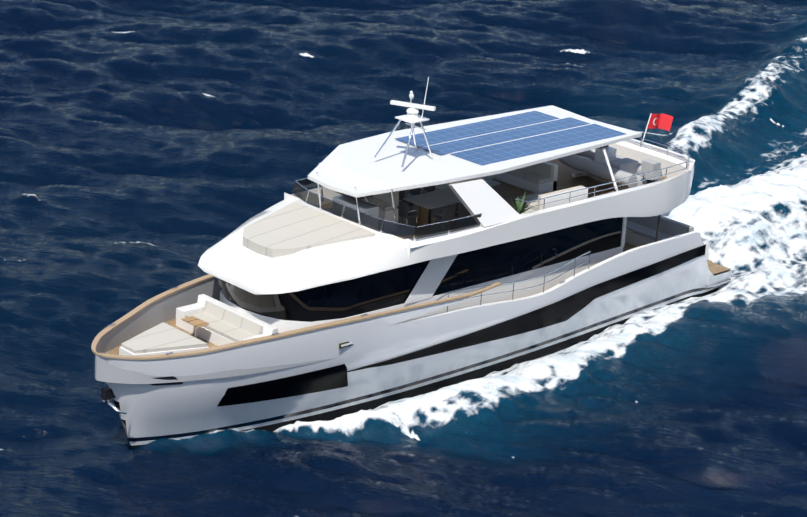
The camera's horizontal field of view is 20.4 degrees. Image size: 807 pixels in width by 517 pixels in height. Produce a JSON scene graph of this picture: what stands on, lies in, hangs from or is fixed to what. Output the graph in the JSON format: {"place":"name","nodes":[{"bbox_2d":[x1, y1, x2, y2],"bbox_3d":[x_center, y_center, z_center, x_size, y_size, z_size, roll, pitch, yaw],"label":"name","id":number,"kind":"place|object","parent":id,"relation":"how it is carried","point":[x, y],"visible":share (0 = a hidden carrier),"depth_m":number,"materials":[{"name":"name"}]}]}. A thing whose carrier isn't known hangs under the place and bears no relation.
{"place":"outdoors","nodes":[
{"label":"outdoors","id":0,"kind":"place"},
{"bbox_2d":[0,0,806,516],"bbox_3d":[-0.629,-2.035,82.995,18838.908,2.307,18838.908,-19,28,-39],"label":"sea surface","id":1,"kind":"object","parent":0,"point":[150,148],"visible":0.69,"depth_m":80.23,"materials":[{"name":"liquid"}]},
{"bbox_2d":[94,233,731,447],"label":"yacht hull","id":2,"kind":"object","parent":1,"relation":"on","point":[376,362],"visible":0.6,"depth_m":66.80,"materials":[{"name":"white plastic"}]},
{"bbox_2d":[91,231,730,383],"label":"bulwark","id":3,"kind":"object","parent":2,"relation":"on","point":[152,312],"depth_m":65.61,"materials":[{"name":"white plastic"}]},
{"bbox_2d":[106,294,277,355],"bbox_3d":[-6.688,2.525,64.282,5.187,0.844,4.759,-19,28,-39],"label":"bow seating area","id":4,"kind":"object","parent":3,"relation":"on","point":[204,321],"visible":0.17,"depth_m":64.98,"materials":[{"name":"white fabric"}]},
{"bbox_2d":[107,215,693,355],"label":"yacht aft cockpit and rails","id":5,"kind":"object","parent":3,"relation":"on","point":[641,231],"visible":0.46,"depth_m":76.25,"materials":[{"name":"silver metal"}]},
{"bbox_2d":[198,105,694,332],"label":"superstructure","id":6,"kind":"object","parent":2,"relation":"on","point":[289,262],"visible":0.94,"depth_m":68.21,"materials":[{"name":"white plastic"}]},
{"bbox_2d":[374,77,435,167],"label":"radar mast","id":7,"kind":"object","parent":6,"relation":"on","point":[412,117],"visible":1,"depth_m":68.29,"materials":[{"name":"white metal"}]},
{"bbox_2d":[292,113,689,239],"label":"yacht flybridge fittings","id":8,"kind":"object","parent":6,"relation":"attached to","point":[376,211],"visible":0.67,"depth_m":68.99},
{"bbox_2d":[647,114,672,131],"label":"flag","id":9,"kind":"object","parent":8,"relation":"attached to","point":[662,121],"visible":1,"depth_m":76.56,"materials":[{"name":"red fabric"}]},
{"bbox_2d":[557,145,661,190],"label":"seating","id":10,"kind":"object","parent":6,"relation":"on","point":[592,162],"visible":0.6,"depth_m":73.85,"materials":[{"name":"white fabric"}]}
]}

